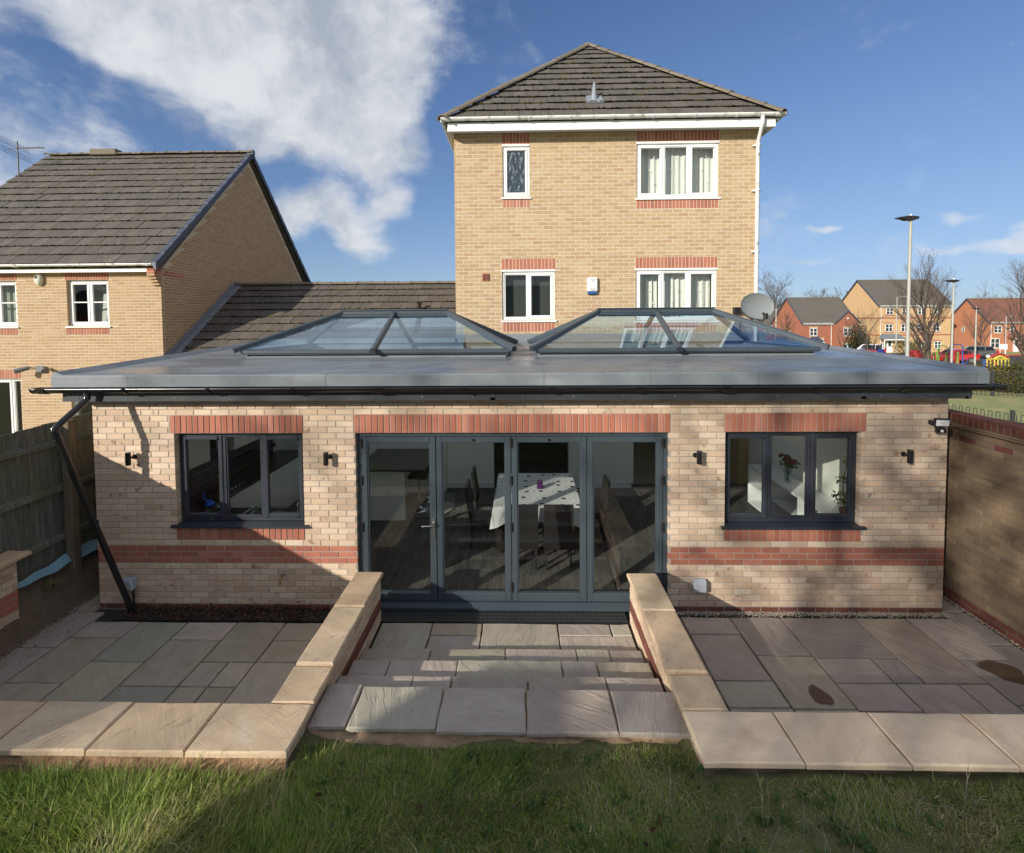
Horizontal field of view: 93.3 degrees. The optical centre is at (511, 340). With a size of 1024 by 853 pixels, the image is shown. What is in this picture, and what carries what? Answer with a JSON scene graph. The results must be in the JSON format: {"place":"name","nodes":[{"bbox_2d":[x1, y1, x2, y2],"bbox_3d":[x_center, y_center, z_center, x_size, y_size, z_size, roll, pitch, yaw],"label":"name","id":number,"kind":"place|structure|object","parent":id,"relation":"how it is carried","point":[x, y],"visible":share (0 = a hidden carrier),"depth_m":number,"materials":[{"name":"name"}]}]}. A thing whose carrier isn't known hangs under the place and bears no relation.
{"place":"outdoors","nodes":[
{"label":"outdoors","id":0,"kind":"place"},
{"bbox_2d":[0,549,99,659],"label":"soil bank","id":1,"kind":"structure","parent":0,"point":[39,609],"depth_m":5.93,"materials":[{"name":"brown soil"}]},
{"bbox_2d":[39,577,70,592],"bbox_3d":[-5.695,3.027,5.991,0.359,0.130,0.314,-3,3,-43],"label":"grass tuft","id":2,"kind":"object","parent":1,"relation":"on","point":[51,585],"visible":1,"depth_m":5.96,"materials":[{"name":"plant"}]},
{"bbox_2d":[198,481,248,493],"bbox_3d":[-4.676,2.381,7.874,0.480,0.033,0.600,0,2,1],"label":"gas hob","id":3,"kind":"object","parent":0,"point":[234,485],"visible":0.62,"depth_m":7.83,"materials":[{"name":"black glass"}]},
{"bbox_2d":[0,595,1023,714],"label":"patio","id":4,"kind":"structure","parent":0,"point":[963,662],"depth_m":5.24,"materials":[{"name":"grey stone"}]},
{"bbox_2d":[0,551,31,628],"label":"garden pier","id":5,"kind":"structure","parent":4,"relation":"on","point":[9,607],"depth_m":5.47,"materials":[{"name":"brick"}]},
{"bbox_2d":[0,592,101,672],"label":"gravel","id":6,"kind":"structure","parent":4,"relation":"on","point":[47,632],"depth_m":5.68,"materials":[{"name":"gravel"}]},
{"bbox_2d":[0,572,382,776],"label":"retaining wall","id":7,"kind":"structure","parent":4,"relation":"on","point":[220,735],"depth_m":3.70,"materials":[{"name":"stone"}]},
{"bbox_2d":[113,609,628,625],"bbox_3d":[-1.744,3.448,5.992,6.310,0.074,0.242,0,2,1],"label":"drain channel","id":8,"kind":"object","parent":4,"relation":"in","point":[509,617],"visible":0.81,"depth_m":5.95,"materials":[{"name":"black metal"}]},
{"bbox_2d":[121,601,305,620],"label":"dead leaves","id":9,"kind":"object","parent":8,"relation":"on","point":[243,613],"visible":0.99,"depth_m":6.05,"materials":[{"name":"brown plant"}]},
{"bbox_2d":[295,607,329,619],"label":"fallen leaves","id":10,"kind":"object","parent":8,"relation":"on","point":[314,613],"visible":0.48,"depth_m":6.03,"materials":[{"name":"brown plant"}]},
{"bbox_2d":[676,610,956,618],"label":"gravel","id":11,"kind":"structure","parent":4,"relation":"on","point":[860,614],"depth_m":5.96,"materials":[{"name":"grey gravel"}]},
{"bbox_2d":[627,573,1023,779],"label":"retaining wall","id":12,"kind":"structure","parent":4,"relation":"on","point":[722,738],"depth_m":3.58,"materials":[{"name":"stone"}]},
{"bbox_2d":[943,596,1023,649],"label":"gravel","id":13,"kind":"structure","parent":4,"relation":"on","point":[964,610],"depth_m":5.77,"materials":[{"name":"grey gravel"}]},
{"bbox_2d":[0,728,1023,852],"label":"lawn","id":14,"kind":"structure","parent":0,"point":[801,775],"depth_m":3.19,"materials":[{"name":"green plant"}]},
{"bbox_2d":[307,648,690,748],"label":"garden steps","id":15,"kind":"structure","parent":14,"relation":"on","point":[427,697],"depth_m":4.09,"materials":[{"name":"grey stone"}]},
{"bbox_2d":[61,775,982,847],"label":"fallen leaves","id":16,"kind":"object","parent":14,"relation":"on","point":[419,806],"visible":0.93,"depth_m":3.06,"materials":[{"name":"brown plant"}]},
{"bbox_2d":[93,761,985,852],"bbox_3d":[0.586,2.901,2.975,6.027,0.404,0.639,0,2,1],"label":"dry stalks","id":17,"kind":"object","parent":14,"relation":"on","point":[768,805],"visible":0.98,"depth_m":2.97,"materials":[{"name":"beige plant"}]},
{"bbox_2d":[0,0,1023,313],"label":"sky","id":18,"kind":"structure","parent":0,"point":[895,108],"materials":[{"name":"blue"}]},
{"bbox_2d":[288,442,760,597],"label":"interior floor","id":19,"kind":"structure","parent":0,"point":[400,556],"depth_m":7.67,"materials":[{"name":"grey wood"}]},
{"bbox_2d":[188,437,299,513],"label":"kitchen units","id":20,"kind":"object","parent":19,"relation":"on","point":[244,453],"visible":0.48,"depth_m":8.28,"materials":[{"name":"white"}]},
{"bbox_2d":[202,493,214,509],"bbox_3d":[-4.154,2.267,6.630,0.148,0.351,0.122,-2,3,-32],"label":"blue jug","id":21,"kind":"object","parent":20,"relation":"on","point":[209,502],"visible":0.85,"depth_m":6.61,"materials":[{"name":"blue plastic"}]},
{"bbox_2d":[369,449,428,519],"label":"kitchen island","id":22,"kind":"structure","parent":19,"relation":"on","point":[390,469],"depth_m":8.75,"materials":[{"name":"white"}]},
{"bbox_2d":[405,492,454,517],"bbox_3d":[-1.613,3.221,9.496,0.973,0.021,1.286,0,2,1],"label":"rug","id":23,"kind":"object","parent":19,"relation":"on","point":[449,500],"visible":0.61,"depth_m":9.46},
{"bbox_2d":[407,471,429,512],"bbox_3d":[-1.763,2.878,9.213,0.380,0.690,0.380,0,2,1],"label":"bar stool","id":24,"kind":"object","parent":23,"relation":"on","point":[419,476],"visible":0.94,"depth_m":9.16,"materials":[{"name":"black metal"}]},
{"bbox_2d":[421,465,429,502],"bbox_3d":[-1.702,2.857,9.732,0.380,0.690,0.380,0,2,1],"label":"bar stool","id":25,"kind":"object","parent":23,"relation":"on","point":[426,499],"visible":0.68,"depth_m":9.71,"materials":[{"name":"black metal"}]},
{"bbox_2d":[464,479,497,547],"bbox_3d":[-0.478,2.801,7.831,0.530,0.980,0.440,0,2,1],"label":"dining chair","id":26,"kind":"object","parent":19,"relation":"on","point":[479,517],"visible":0.69,"depth_m":7.66,"materials":[{"name":"leather"}]},
{"bbox_2d":[471,465,494,527],"bbox_3d":[-0.442,2.771,8.580,0.530,0.980,0.440,0,2,1],"label":"dining chair","id":27,"kind":"object","parent":19,"relation":"on","point":[484,500],"visible":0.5,"depth_m":8.42,"materials":[{"name":"leather"}]},
{"bbox_2d":[511,504,538,569],"bbox_3d":[0.172,2.825,7.143,0.440,0.980,0.530,0,2,1],"label":"dining chair","id":28,"kind":"object","parent":19,"relation":"on","point":[528,529],"visible":0.55,"depth_m":6.92,"materials":[{"name":"wood"}]},
{"bbox_2d":[498,525,578,552],"bbox_3d":[0.416,2.895,8.216,1.320,0.750,1.600,0,2,1],"label":"dining table","id":29,"kind":"object","parent":19,"relation":"on","point":[500,539],"visible":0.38,"depth_m":7.48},
{"bbox_2d":[490,473,579,528],"bbox_3d":[0.415,2.676,8.208,1.479,0.324,1.790,0,2,1],"label":"tablecloth","id":30,"kind":"object","parent":29,"relation":"on","point":[559,488],"visible":0.67,"depth_m":7.95,"materials":[{"name":"white fabric"}]},
{"bbox_2d":[542,504,573,570],"bbox_3d":[0.672,2.821,7.132,0.440,0.980,0.530,0,2,1],"label":"dining chair","id":31,"kind":"object","parent":19,"relation":"on","point":[557,530],"visible":1,"depth_m":6.91,"materials":[{"name":"wood"}]},
{"bbox_2d":[579,474,610,540],"bbox_3d":[1.337,2.780,8.042,0.530,0.980,0.440,0,2,1],"label":"dining chair","id":32,"kind":"object","parent":19,"relation":"on","point":[600,510],"visible":0.56,"depth_m":7.88,"materials":[{"name":"leather"}]},
{"bbox_2d":[748,464,843,514],"bbox_3d":[4.842,2.864,8.220,0.450,0.750,2.600,0,2,1],"label":"shelf unit","id":33,"kind":"object","parent":19,"relation":"on","point":[787,497],"visible":0.34,"depth_m":8.62,"materials":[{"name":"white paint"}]},
{"bbox_2d":[778,453,800,482],"bbox_3d":[4.826,2.229,8.419,0.253,0.500,0.319,-1,2,-23],"label":"vase of roses","id":34,"kind":"object","parent":33,"relation":"on","point":[789,462],"visible":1,"depth_m":8.41,"materials":[{"name":"red plant"}]},
{"bbox_2d":[830,457,846,512],"bbox_3d":[4.731,2.094,6.929,0.288,0.892,0.283,-1,3,-24],"label":"house plant","id":35,"kind":"object","parent":33,"relation":"on","point":[842,509],"visible":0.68,"depth_m":6.94,"materials":[{"name":"green plant"}]},
{"bbox_2d":[856,344,885,352],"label":"parked car","id":36,"kind":"object","parent":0,"point":[879,348],"visible":0.24,"depth_m":63.83,"materials":[{"name":"white paint"}]},
{"bbox_2d":[922,356,1023,369],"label":"parking area","id":37,"kind":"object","parent":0,"point":[1014,360],"depth_m":52.17,"materials":[{"name":"concrete"}]},
{"bbox_2d":[931,349,980,362],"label":"parked car","id":38,"kind":"object","parent":37,"relation":"on","point":[968,355],"visible":0.45,"depth_m":50.28,"materials":[{"name":"red paint"}]},
{"bbox_2d":[961,345,998,358],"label":"parked car","id":39,"kind":"object","parent":37,"relation":"on","point":[984,351],"visible":0.48,"depth_m":55.76,"materials":[{"name":"grey paint"}]},
{"bbox_2d":[989,353,1021,358],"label":"climbing frame","id":40,"kind":"object","parent":37,"relation":"on","point":[1000,355],"visible":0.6,"depth_m":53.85,"materials":[{"name":"paint"}]},
{"bbox_2d":[948,352,1023,422],"bbox_3d":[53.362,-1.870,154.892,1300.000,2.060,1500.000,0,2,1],"label":"ground","id":41,"kind":"structure","parent":0,"point":[1001,404],"depth_m":21.71,"materials":[{"name":"green plant"}]},
{"bbox_2d":[0,413,96,581],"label":"garden fence","id":42,"kind":"object","parent":41,"relation":"on","point":[44,519],"visible":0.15,"depth_m":6.11,"materials":[{"name":"brown wood"}]},
{"bbox_2d":[18,539,97,587],"bbox_3d":[-5.781,2.823,6.745,0.100,0.190,2.600,0,2,1],"label":"plastic sheet","id":43,"kind":"object","parent":42,"relation":"attached to","point":[89,546],"visible":0.33,"depth_m":6.16,"materials":[{"name":"plastic"}]},
{"bbox_2d":[0,148,310,435],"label":"gabled house","id":44,"kind":"structure","parent":41,"relation":"on","point":[128,256],"depth_m":13.26,"materials":[{"name":"brick"}]},
{"bbox_2d":[0,281,18,327],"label":"window","id":45,"kind":"structure","parent":44,"relation":"in","point":[2,323],"depth_m":12.48,"materials":[{"name":"white plastic"}]},
{"bbox_2d":[3,285,16,321],"bbox_3d":[-13.232,-0.908,12.813,1.006,1.170,0.124,0,2,1],"label":"curtain","id":46,"kind":"object","parent":44,"relation":"hanging from","point":[9,309],"visible":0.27,"depth_m":12.81,"materials":[{"name":"white fabric"}]},
{"bbox_2d":[0,379,20,432],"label":"french window","id":47,"kind":"structure","parent":44,"relation":"in","point":[13,382],"depth_m":12.59,"materials":[{"name":"white plastic"}]},
{"bbox_2d":[0,136,45,176],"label":"tv aerial","id":48,"kind":"object","parent":44,"relation":"attached to","point":[27,148],"visible":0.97,"depth_m":15.34,"materials":[{"name":"grey metal"}]},
{"bbox_2d":[13,366,46,373],"bbox_3d":[-12.180,0.749,12.293,0.765,0.190,0.298,-1,2,-6],"label":"security light","id":49,"kind":"object","parent":44,"relation":"attached to","point":[41,369],"visible":1,"depth_m":12.25,"materials":[{"name":"grey plastic"}]},
{"bbox_2d":[34,273,43,285],"bbox_3d":[-12.055,-1.551,12.314,0.211,0.340,0.160,0,2,1],"label":"alarm box","id":50,"kind":"object","parent":44,"relation":"attached to","point":[38,279],"visible":0.96,"depth_m":12.27,"materials":[{"name":"beige plastic"}]},
{"bbox_2d":[65,281,111,327],"bbox_3d":[-10.839,-0.922,12.416,1.180,1.202,0.185,0,2,1],"label":"window","id":51,"kind":"structure","parent":44,"relation":"in","point":[91,323],"depth_m":12.43,"materials":[{"name":"white plastic"}]},
{"bbox_2d":[166,280,455,354],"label":"garage","id":52,"kind":"structure","parent":41,"relation":"on","point":[238,313],"depth_m":14.28,"materials":[{"name":"tile"}]},
{"bbox_2d":[28,333,1007,613],"bbox_3d":[0.003,1.656,7.989,11.372,3.390,4.672,0,2,1],"label":"extension","id":53,"kind":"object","parent":41,"relation":"on","point":[876,545],"visible":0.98,"depth_m":6.03,"materials":[{"name":"brick"}]},
{"bbox_2d":[50,393,135,613],"bbox_3d":[-5.032,2.038,5.822,0.179,2.849,0.715,2,3,42],"label":"downpipe","id":54,"kind":"object","parent":53,"relation":"attached to","point":[55,433],"visible":0.97,"depth_m":5.73,"materials":[{"name":"black plastic"}]},
{"bbox_2d":[123,577,136,605],"bbox_3d":[-4.859,3.207,6.136,0.160,0.389,0.108,0,2,1],"label":"outdoor socket","id":55,"kind":"object","parent":53,"relation":"attached to","point":[130,583],"visible":0.7,"depth_m":6.11,"materials":[{"name":"grey plastic"}]},
{"bbox_2d":[125,452,136,465],"bbox_3d":[-4.783,1.483,6.063,0.063,0.157,0.124,0,2,16],"label":"wall light","id":56,"kind":"object","parent":53,"relation":"attached to","point":[128,457],"visible":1,"depth_m":6.02,"materials":[{"name":"black metal"}]},
{"bbox_2d":[170,433,308,528],"bbox_3d":[-3.439,1.770,6.156,1.745,1.193,0.200,0,2,1],"label":"window","id":57,"kind":"structure","parent":53,"relation":"in","point":[223,519],"depth_m":6.18,"materials":[{"name":"plastic"}]},
{"bbox_2d":[323,452,331,465],"bbox_3d":[-2.293,1.468,6.009,0.063,0.157,0.124,0,2,16],"label":"wall light","id":58,"kind":"object","parent":53,"relation":"attached to","point":[326,456],"visible":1,"depth_m":5.96,"materials":[{"name":"black metal"}]},
{"bbox_2d":[232,309,517,354],"bbox_3d":[-2.103,-0.192,8.696,4.406,0.715,2.714,0,2,1],"label":"roof lantern","id":59,"kind":"object","parent":53,"relation":"on","point":[309,333],"visible":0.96,"depth_m":8.35,"materials":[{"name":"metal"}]},
{"bbox_2d":[357,432,667,611],"bbox_3d":[-0.004,2.272,6.091,3.900,2.240,0.165,0,2,1],"label":"bifold door","id":60,"kind":"structure","parent":53,"relation":"in","point":[437,598],"depth_m":6.09,"materials":[{"name":"metal"}]},
{"bbox_2d":[206,436,846,506],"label":"interior walls","id":61,"kind":"structure","parent":53,"relation":"in","point":[614,462],"depth_m":10.37,"materials":[{"name":"beige paint"}]},
{"bbox_2d":[494,442,567,463],"bbox_3d":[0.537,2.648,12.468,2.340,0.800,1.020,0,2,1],"label":"television","id":62,"kind":"object","parent":61,"relation":"attached to","point":[542,452],"visible":0.23,"depth_m":11.97,"materials":[{"name":"plastic"}]},
{"bbox_2d":[527,307,829,352],"bbox_3d":[2.551,-0.220,8.595,4.536,0.715,2.714,0,2,1],"label":"roof lantern","id":63,"kind":"object","parent":53,"relation":"on","point":[746,330],"visible":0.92,"depth_m":8.23,"materials":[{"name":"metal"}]},
{"bbox_2d":[693,451,701,464],"bbox_3d":[2.270,1.427,5.910,0.063,0.157,0.124,-1,2,-13],"label":"wall light","id":64,"kind":"object","parent":53,"relation":"attached to","point":[698,455],"visible":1,"depth_m":5.86,"materials":[{"name":"black metal"}]},
{"bbox_2d":[692,578,706,592],"bbox_3d":[2.319,3.030,5.975,0.160,0.153,0.108,0,2,1],"label":"outdoor socket","id":65,"kind":"object","parent":53,"relation":"attached to","point":[699,585],"visible":1,"depth_m":5.93,"materials":[{"name":"grey plastic"}]},
{"bbox_2d":[720,432,866,529],"bbox_3d":[3.457,1.725,6.007,1.760,1.198,0.200,0,2,1],"label":"window","id":66,"kind":"structure","parent":53,"relation":"in","point":[811,520],"depth_m":6.03,"materials":[{"name":"plastic"}]},
{"bbox_2d":[901,449,913,463],"bbox_3d":[4.789,1.399,5.855,0.063,0.157,0.124,-1,2,-13],"label":"wall light","id":67,"kind":"object","parent":53,"relation":"attached to","point":[909,454],"visible":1,"depth_m":5.81,"materials":[{"name":"black metal"}]},
{"bbox_2d":[928,418,950,432],"bbox_3d":[5.137,1.019,5.812,0.172,0.178,0.127,0,2,13],"label":"floodlight","id":68,"kind":"object","parent":53,"relation":"attached to","point":[939,424],"visible":1,"depth_m":5.76,"materials":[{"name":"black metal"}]},
{"bbox_2d":[437,42,787,484],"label":"tall house","id":69,"kind":"structure","parent":41,"relation":"on","point":[555,208],"depth_m":10.13,"materials":[{"name":"brick"}]},
{"bbox_2d":[501,147,530,198],"bbox_3d":[0.087,-3.505,10.153,0.633,1.092,0.130,0,2,1],"label":"window","id":70,"kind":"structure","parent":69,"relation":"in","point":[516,161],"depth_m":10.16,"materials":[{"name":"white plastic"}]},
{"bbox_2d":[501,272,556,321],"bbox_3d":[0.352,-0.914,10.251,1.180,1.062,0.130,0,2,1],"label":"window","id":71,"kind":"structure","parent":69,"relation":"in","point":[529,317],"depth_m":10.24,"materials":[{"name":"white plastic"}]},
{"bbox_2d":[587,277,596,293],"bbox_3d":[1.683,-1.140,10.140,0.210,0.350,0.077,0,2,1],"label":"alarm box","id":72,"kind":"object","parent":69,"relation":"attached to","point":[591,285],"visible":1,"depth_m":10.10,"materials":[{"name":"white plastic"}]},
{"bbox_2d":[586,82,603,102],"bbox_3d":[1.752,-5.239,10.287,0.380,0.503,0.330,0,2,1],"label":"vent pipe","id":73,"kind":"object","parent":69,"relation":"attached to","point":[594,96],"visible":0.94,"depth_m":10.24,"materials":[{"name":"white plastic"}]},
{"bbox_2d":[640,275,657,307],"bbox_3d":[2.900,-0.940,10.431,0.546,1.100,0.122,0,2,1],"label":"curtain","id":74,"kind":"object","parent":69,"relation":"hanging from","point":[648,291],"visible":0.51,"depth_m":10.42,"materials":[{"name":"white fabric"}]},
{"bbox_2d":[634,270,718,322],"bbox_3d":[3.449,-0.923,10.185,1.755,1.102,0.130,0,2,1],"label":"window","id":75,"kind":"structure","parent":69,"relation":"in","point":[660,273],"depth_m":10.17,"materials":[{"name":"white plastic"}]},
{"bbox_2d":[641,148,712,194],"bbox_3d":[3.454,-3.526,10.310,1.664,1.170,0.096,0,2,1],"label":"curtain","id":76,"kind":"object","parent":69,"relation":"hanging from","point":[675,171],"visible":0.54,"depth_m":10.31,"materials":[{"name":"white fabric"}]},
{"bbox_2d":[635,143,720,199],"bbox_3d":[3.443,-3.505,10.081,1.760,1.152,0.130,0,2,1],"label":"window","id":77,"kind":"structure","parent":69,"relation":"in","point":[640,196],"depth_m":10.07,"materials":[{"name":"white plastic"}]},
{"bbox_2d":[664,273,710,316],"bbox_3d":[3.765,-0.945,10.405,1.036,1.100,0.108,0,2,1],"label":"curtain","id":78,"kind":"object","parent":69,"relation":"hanging from","point":[674,289],"visible":0.69,"depth_m":10.40,"materials":[{"name":"white fabric"}]},
{"bbox_2d":[733,293,773,321],"bbox_3d":[4.770,-0.508,9.692,0.799,0.870,0.631,2,3,41],"label":"satellite dish","id":79,"kind":"object","parent":69,"relation":"attached to","point":[757,306],"visible":1,"depth_m":9.67,"materials":[{"name":"grey metal"}]},
{"bbox_2d":[758,308,778,326],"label":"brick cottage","id":80,"kind":"structure","parent":41,"relation":"on","point":[770,318],"depth_m":96.23,"materials":[{"name":"brick"}]},
{"bbox_2d":[758,268,792,306],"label":"bare tree","id":81,"kind":"object","parent":41,"relation":"on","point":[777,294],"visible":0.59,"depth_m":115.64,"materials":[{"name":"brown plant"}]},
{"bbox_2d":[764,310,796,331],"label":"bare tree","id":82,"kind":"object","parent":41,"relation":"on","point":[786,324],"visible":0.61,"depth_m":60.68,"materials":[{"name":"brown plant"}]},
{"bbox_2d":[771,297,859,347],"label":"brick house","id":83,"kind":"structure","parent":41,"relation":"on","point":[818,319],"depth_m":75.01,"materials":[{"name":"brick"}]},
{"bbox_2d":[836,311,870,346],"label":"bare tree","id":84,"kind":"object","parent":41,"relation":"on","point":[844,341],"visible":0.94,"depth_m":63.93,"materials":[{"name":"brown plant"}]},
{"bbox_2d":[845,322,874,348],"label":"evergreen tree","id":85,"kind":"object","parent":41,"relation":"on","point":[855,342],"visible":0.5,"depth_m":69.73,"materials":[{"name":"green plant"}]},
{"bbox_2d":[852,307,890,349],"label":"bare tree","id":86,"kind":"object","parent":41,"relation":"on","point":[865,337],"visible":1,"depth_m":59.49,"materials":[{"name":"brown plant"}]},
{"bbox_2d":[842,279,951,352],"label":"apartment block","id":87,"kind":"structure","parent":41,"relation":"on","point":[864,296],"depth_m":79.96,"materials":[{"name":"brick"}]},
{"bbox_2d":[885,322,892,332],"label":"window","id":88,"kind":"structure","parent":87,"relation":"in","point":[888,325],"depth_m":79.65,"materials":[{"name":"white plastic"}]},
{"bbox_2d":[895,214,918,355],"bbox_3d":[12.745,-0.469,15.724,0.632,7.182,0.220,0,2,1],"label":"street lamp","id":89,"kind":"object","parent":41,"relation":"on","point":[910,218],"visible":0.65,"depth_m":15.63,"materials":[{"name":"metal"}]},
{"bbox_2d":[891,338,932,354],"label":"shrub","id":90,"kind":"object","parent":41,"relation":"on","point":[911,347],"visible":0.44,"depth_m":57.12,"materials":[{"name":"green plant"}]},
{"bbox_2d":[903,349,939,360],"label":"climbing frame","id":91,"kind":"object","parent":41,"relation":"on","point":[915,353],"visible":0.27,"depth_m":41.31,"materials":[{"name":"red paint"}]},
{"bbox_2d":[885,247,962,359],"bbox_3d":[27.980,-1.673,33.144,4.302,9.211,4.214,-2,3,-41],"label":"bare tree","id":92,"kind":"object","parent":41,"relation":"on","point":[926,333],"visible":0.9,"depth_m":32.73,"materials":[{"name":"brown plant"}]},
{"bbox_2d":[934,344,967,363],"bbox_3d":[35.799,1.594,39.721,3.139,2.595,1.435,0,2,1],"label":"climbing frame","id":93,"kind":"object","parent":41,"relation":"on","point":[946,358],"visible":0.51,"depth_m":39.30,"materials":[{"name":"red paint"}]},
{"bbox_2d":[944,278,958,362],"bbox_3d":[23.103,-0.150,25.525,0.632,6.190,0.220,0,2,1],"label":"street lamp","id":94,"kind":"object","parent":41,"relation":"on","point":[952,326],"visible":0.62,"depth_m":25.45,"materials":[{"name":"metal"}]},
{"bbox_2d":[969,307,979,365],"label":"street lamp","id":95,"kind":"object","parent":41,"relation":"on","point":[976,308],"visible":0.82,"depth_m":48.99,"materials":[{"name":"metal"}]},
{"bbox_2d":[942,408,1023,648],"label":"garden wall","id":96,"kind":"structure","parent":41,"relation":"on","point":[983,571],"depth_m":5.75,"materials":[{"name":"brick"}]},
{"bbox_2d":[962,294,1004,344],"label":"bare tree","id":97,"kind":"object","parent":41,"relation":"on","point":[984,328],"visible":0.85,"depth_m":64.83,"materials":[{"name":"brown plant"}]},
{"bbox_2d":[968,358,998,391],"bbox_3d":[26.715,2.081,27.769,3.251,2.199,1.908,-1,2,-20],"label":"shrub","id":98,"kind":"object","parent":41,"relation":"on","point":[984,364],"visible":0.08,"depth_m":27.92,"materials":[{"name":"green plant"}]},
{"bbox_2d":[948,404,1023,423],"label":"bow top fence","id":99,"kind":"object","parent":41,"relation":"on","point":[1012,415],"visible":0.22,"depth_m":13.62,"materials":[{"name":"metal"}]},
{"bbox_2d":[950,298,1023,351],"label":"red roofed house","id":100,"kind":"structure","parent":41,"relation":"on","point":[994,340],"depth_m":82.52,"materials":[{"name":"brick"}]},
{"bbox_2d":[990,337,999,348],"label":"window","id":101,"kind":"structure","parent":100,"relation":"in","point":[994,341],"depth_m":80.37,"materials":[{"name":"white plastic"}]},
{"bbox_2d":[993,324,1001,333],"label":"window","id":102,"kind":"structure","parent":100,"relation":"in","point":[998,330],"depth_m":80.27,"materials":[{"name":"white plastic"}]},
{"bbox_2d":[983,358,1009,382],"bbox_3d":[29.514,1.956,29.574,1.556,1.700,0.305,0,2,1],"label":"climbing frame","id":103,"kind":"object","parent":41,"relation":"on","point":[985,361],"visible":0.38,"depth_m":29.43,"materials":[{"name":"yellow paint"}]},
{"bbox_2d":[972,371,1023,396],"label":"park railing","id":104,"kind":"object","parent":41,"relation":"on","point":[992,381],"visible":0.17,"depth_m":24.76,"materials":[{"name":"metal"}]},
{"bbox_2d":[976,254,1023,358],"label":"bare tree","id":105,"kind":"object","parent":41,"relation":"on","point":[1019,337],"visible":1,"depth_m":28.43,"materials":[{"name":"brown plant"}]},
{"bbox_2d":[984,356,1023,393],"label":"shrub","id":106,"kind":"object","parent":41,"relation":"on","point":[1010,371],"visible":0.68,"depth_m":26.59,"materials":[{"name":"green plant"}]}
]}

